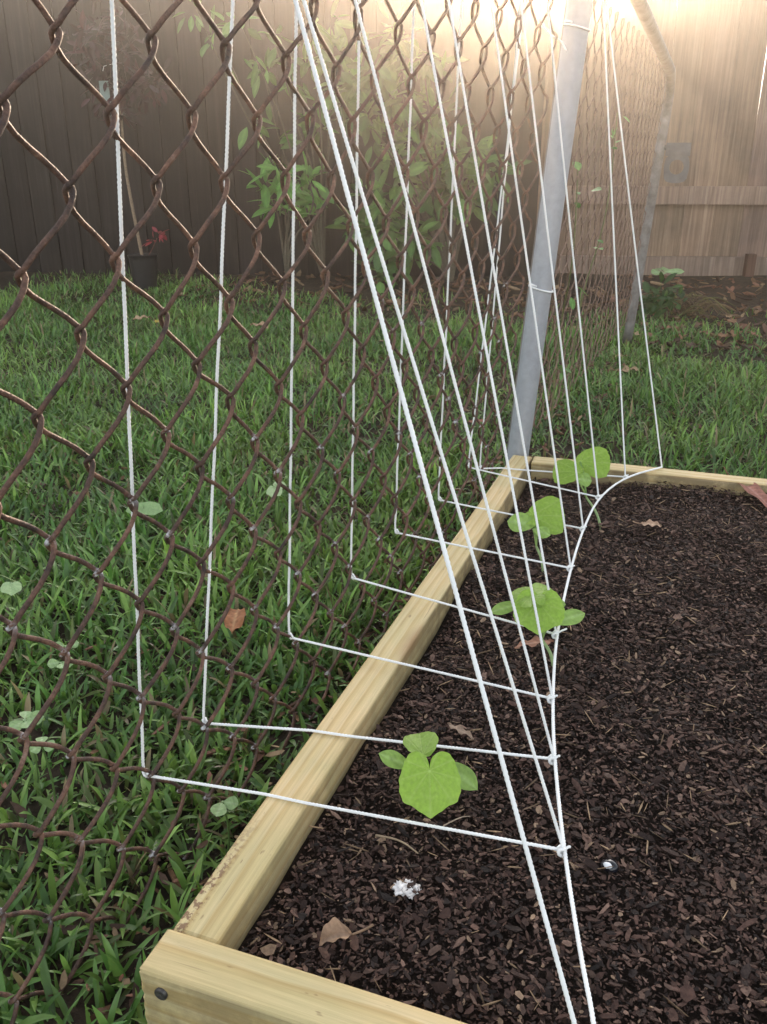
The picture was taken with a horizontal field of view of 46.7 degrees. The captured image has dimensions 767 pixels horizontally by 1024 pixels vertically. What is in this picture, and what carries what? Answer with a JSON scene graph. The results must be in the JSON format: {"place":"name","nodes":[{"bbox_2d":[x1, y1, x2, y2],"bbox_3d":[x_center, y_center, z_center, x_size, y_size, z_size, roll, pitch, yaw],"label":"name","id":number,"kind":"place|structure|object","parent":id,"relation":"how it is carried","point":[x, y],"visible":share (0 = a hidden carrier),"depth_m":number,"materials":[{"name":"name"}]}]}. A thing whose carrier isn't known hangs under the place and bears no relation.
{"place":"outdoors","nodes":[
{"label":"outdoors","id":0,"kind":"place"},
{"bbox_2d":[0,271,766,1023],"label":"ground","id":1,"kind":"structure","parent":0,"point":[34,807],"depth_m":2.06,"materials":[{"name":"green plant"}]},
{"bbox_2d":[0,581,21,611],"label":"weed","id":2,"kind":"object","parent":1,"relation":"on","point":[13,588],"visible":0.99,"depth_m":1.26,"materials":[{"name":"green plant"}]},
{"bbox_2d":[9,710,43,782],"bbox_3d":[-0.384,0.270,0.967,0.029,0.111,0.034,8,24,19],"label":"weed","id":3,"kind":"object","parent":1,"relation":"on","point":[19,725],"visible":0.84,"depth_m":0.95,"materials":[{"name":"green plant"}]},
{"bbox_2d":[30,737,56,824],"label":"weed","id":4,"kind":"object","parent":1,"relation":"on","point":[35,750],"visible":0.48,"depth_m":0.92,"materials":[{"name":"green plant"}]},
{"bbox_2d":[47,657,72,726],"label":"weed","id":5,"kind":"object","parent":1,"relation":"on","point":[52,663],"visible":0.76,"depth_m":1.06,"materials":[{"name":"green plant"}]},
{"bbox_2d":[56,640,78,714],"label":"weed","id":6,"kind":"object","parent":1,"relation":"on","point":[76,644],"visible":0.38,"depth_m":1.11,"materials":[{"name":"green plant"}]},
{"bbox_2d":[55,0,179,289],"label":"potted sapling","id":7,"kind":"object","parent":1,"relation":"on","point":[143,266],"visible":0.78,"depth_m":4.08,"materials":[{"name":"green plant"}]},
{"bbox_2d":[126,502,162,542],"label":"weed","id":8,"kind":"object","parent":1,"relation":"on","point":[150,508],"visible":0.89,"depth_m":1.56,"materials":[{"name":"green plant"}]},
{"bbox_2d":[210,796,237,851],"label":"weed","id":9,"kind":"object","parent":1,"relation":"on","point":[220,809],"visible":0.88,"depth_m":0.87,"materials":[{"name":"green plant"}]},
{"bbox_2d":[172,0,357,276],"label":"shrub","id":10,"kind":"object","parent":1,"relation":"on","point":[318,244],"visible":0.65,"depth_m":4.42,"materials":[{"name":"green plant"}]},
{"bbox_2d":[0,0,549,277],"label":"wooden fence","id":11,"kind":"object","parent":1,"relation":"on","point":[57,126],"visible":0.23,"depth_m":4.66,"materials":[{"name":"brown wood"}]},
{"bbox_2d":[266,481,285,511],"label":"weed","id":12,"kind":"object","parent":1,"relation":"on","point":[270,491],"visible":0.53,"depth_m":1.64,"materials":[{"name":"green plant"}]},
{"bbox_2d":[239,151,327,280],"bbox_3d":[-0.517,-1.540,4.594,0.484,0.670,0.356,8,24,19],"label":"shrub","id":13,"kind":"object","parent":1,"relation":"on","point":[305,199],"visible":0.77,"depth_m":4.53,"materials":[{"name":"green plant"}]},
{"bbox_2d":[0,0,592,1023],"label":"chain link fence","id":14,"kind":"object","parent":1,"relation":"on","point":[572,60],"visible":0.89,"depth_m":0.87,"materials":[{"name":"metal"}]},
{"bbox_2d":[109,0,662,1023],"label":"string trellis","id":15,"kind":"object","parent":14,"relation":"attached to","point":[551,758],"visible":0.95,"depth_m":0.81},
{"bbox_2d":[504,0,690,466],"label":"chain link gate","id":16,"kind":"structure","parent":14,"relation":"attached to","point":[648,22],"depth_m":2.35,"materials":[{"name":"metal"}]},
{"bbox_2d":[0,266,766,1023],"bbox_3d":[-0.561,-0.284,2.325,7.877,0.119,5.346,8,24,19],"label":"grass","id":17,"kind":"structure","parent":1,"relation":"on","point":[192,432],"depth_m":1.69,"materials":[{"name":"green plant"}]},
{"bbox_2d":[133,315,150,319],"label":"fallen leaf","id":18,"kind":"object","parent":17,"relation":"on","point":[139,317],"visible":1,"depth_m":3.42,"materials":[{"name":"beige plant"}]},
{"bbox_2d":[224,608,245,632],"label":"fallen leaf","id":19,"kind":"object","parent":17,"relation":"on","point":[234,620],"visible":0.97,"depth_m":1.23,"materials":[{"name":"brown plant"}]},
{"bbox_2d":[250,321,267,328],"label":"fallen leaf","id":20,"kind":"object","parent":17,"relation":"on","point":[260,323],"visible":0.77,"depth_m":3.28,"materials":[{"name":"beige plant"}]},
{"bbox_2d":[621,365,642,371],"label":"fallen leaf","id":21,"kind":"object","parent":17,"relation":"on","point":[627,368],"visible":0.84,"depth_m":2.77,"materials":[{"name":"beige plant"}]},
{"bbox_2d":[0,270,766,1023],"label":"leaf litter","id":22,"kind":"object","parent":1,"relation":"on","point":[338,284],"visible":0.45,"depth_m":2.95,"materials":[{"name":"brown plant"}]},
{"bbox_2d":[303,0,531,292],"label":"shrub","id":23,"kind":"object","parent":1,"relation":"on","point":[390,69],"visible":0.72,"depth_m":4.25,"materials":[{"name":"green plant"}]},
{"bbox_2d":[139,455,766,1023],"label":"raised bed","id":24,"kind":"object","parent":1,"relation":"on","point":[197,967],"visible":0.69,"depth_m":0.72,"materials":[{"name":"beige wood"}]},
{"bbox_2d":[238,477,766,1023],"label":"bark mulch","id":25,"kind":"object","parent":24,"relation":"in","point":[686,989],"visible":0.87,"depth_m":0.81,"materials":[{"name":"brown wood"}]},
{"bbox_2d":[319,917,373,945],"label":"fallen leaf","id":26,"kind":"object","parent":25,"relation":"on","point":[334,929],"visible":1,"depth_m":0.66,"materials":[{"name":"brown plant"}]},
{"bbox_2d":[375,834,417,853],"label":"twig","id":27,"kind":"object","parent":25,"relation":"on","point":[392,838],"visible":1,"depth_m":0.76,"materials":[{"name":"brown wood"}]},
{"bbox_2d":[392,879,420,899],"bbox_3d":[0.018,0.303,0.714,0.024,0.008,0.022,8,24,19],"label":"scrap","id":28,"kind":"object","parent":25,"relation":"on","point":[399,887],"visible":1,"depth_m":0.71,"materials":[{"name":"white paper"}]},
{"bbox_2d":[379,731,477,818],"bbox_3d":[0.037,0.241,0.773,0.073,0.089,0.085,-15,27,-33],"label":"vine seedling","id":29,"kind":"object","parent":25,"relation":"on","point":[439,784],"visible":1,"depth_m":0.74,"materials":[{"name":"green plant"}]},
{"bbox_2d":[443,816,469,825],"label":"twig","id":30,"kind":"object","parent":25,"relation":"on","point":[455,819],"visible":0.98,"depth_m":0.78,"materials":[{"name":"brown wood"}]},
{"bbox_2d":[447,722,473,738],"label":"fallen leaf","id":31,"kind":"object","parent":25,"relation":"on","point":[460,729],"visible":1,"depth_m":0.89,"materials":[{"name":"brown plant"}]},
{"bbox_2d":[514,636,553,648],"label":"fallen leaf","id":32,"kind":"object","parent":25,"relation":"on","point":[534,641],"visible":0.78,"depth_m":1.06,"materials":[{"name":"brown plant"}]},
{"bbox_2d":[507,496,564,572],"bbox_3d":[0.220,0.030,1.271,0.071,0.103,0.065,19,29,38],"label":"vine seedling","id":33,"kind":"object","parent":25,"relation":"on","point":[549,514],"visible":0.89,"depth_m":1.26,"materials":[{"name":"green plant"}]},
{"bbox_2d":[492,583,584,666],"bbox_3d":[0.180,0.131,1.036,0.080,0.100,0.081,-12,25,-27],"label":"vine seedling","id":34,"kind":"object","parent":25,"relation":"on","point":[551,611],"visible":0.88,"depth_m":1.01,"materials":[{"name":"green plant"}]},
{"bbox_2d":[553,447,609,528],"bbox_3d":[0.324,-0.041,1.453,0.094,0.109,0.109,8,24,19],"label":"vine seedling","id":35,"kind":"object","parent":25,"relation":"on","point":[584,465],"visible":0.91,"depth_m":1.46,"materials":[{"name":"green plant"}]},
{"bbox_2d":[600,858,618,873],"bbox_3d":[0.186,0.291,0.730,0.015,0.011,0.013,-4,23,-10],"label":"pebble","id":36,"kind":"object","parent":25,"relation":"on","point":[608,862],"visible":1,"depth_m":0.73,"materials":[{"name":"white stone"}]},
{"bbox_2d":[633,519,660,526],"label":"fallen leaf","id":37,"kind":"object","parent":25,"relation":"on","point":[650,522],"visible":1,"depth_m":1.39,"materials":[{"name":"beige plant"}]},
{"bbox_2d":[724,467,766,507],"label":"fallen leaf","id":38,"kind":"object","parent":25,"relation":"on","point":[755,490],"visible":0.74,"depth_m":1.47,"materials":[{"name":"plant"}]},
{"bbox_2d":[547,112,629,449],"bbox_3d":[0.457,-0.528,2.058,0.115,0.741,0.483,8,24,19],"label":"creeper","id":39,"kind":"object","parent":1,"relation":"on","point":[577,165],"visible":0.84,"depth_m":2.08,"materials":[{"name":"green plant"}]},
{"bbox_2d":[536,0,766,276],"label":"wooden fence","id":40,"kind":"object","parent":1,"relation":"on","point":[710,216],"visible":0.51,"depth_m":4.64,"materials":[{"name":"beige wood"}]},
{"bbox_2d":[626,272,687,319],"bbox_3d":[1.128,-0.898,3.678,0.252,0.191,0.263,8,24,19],"label":"plant tuft","id":41,"kind":"object","parent":1,"relation":"on","point":[652,305],"visible":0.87,"depth_m":3.65,"materials":[{"name":"green plant"}]},
{"bbox_2d":[651,267,683,290],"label":"weed","id":42,"kind":"object","parent":1,"relation":"on","point":[666,270],"visible":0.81,"depth_m":4.30,"materials":[{"name":"green plant"}]},
{"bbox_2d":[618,289,735,322],"bbox_3d":[1.252,-0.903,3.803,0.507,0.102,0.292,13,26,28],"label":"stalk heap","id":43,"kind":"object","parent":1,"relation":"on","point":[687,307],"visible":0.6,"depth_m":3.74,"materials":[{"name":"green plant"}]},
{"bbox_2d":[718,332,727,337],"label":"fallen leaf","id":44,"kind":"object","parent":1,"relation":"on","point":[722,335],"visible":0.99,"depth_m":3.30,"materials":[{"name":"brown plant"}]},
{"bbox_2d":[724,318,736,322],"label":"fallen leaf","id":45,"kind":"object","parent":1,"relation":"on","point":[732,320],"visible":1,"depth_m":3.52,"materials":[{"name":"brown plant"}]},
{"bbox_2d":[730,329,742,336],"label":"fallen leaf","id":46,"kind":"object","parent":1,"relation":"on","point":[732,333],"visible":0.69,"depth_m":3.31,"materials":[{"name":"brown plant"}]}
]}

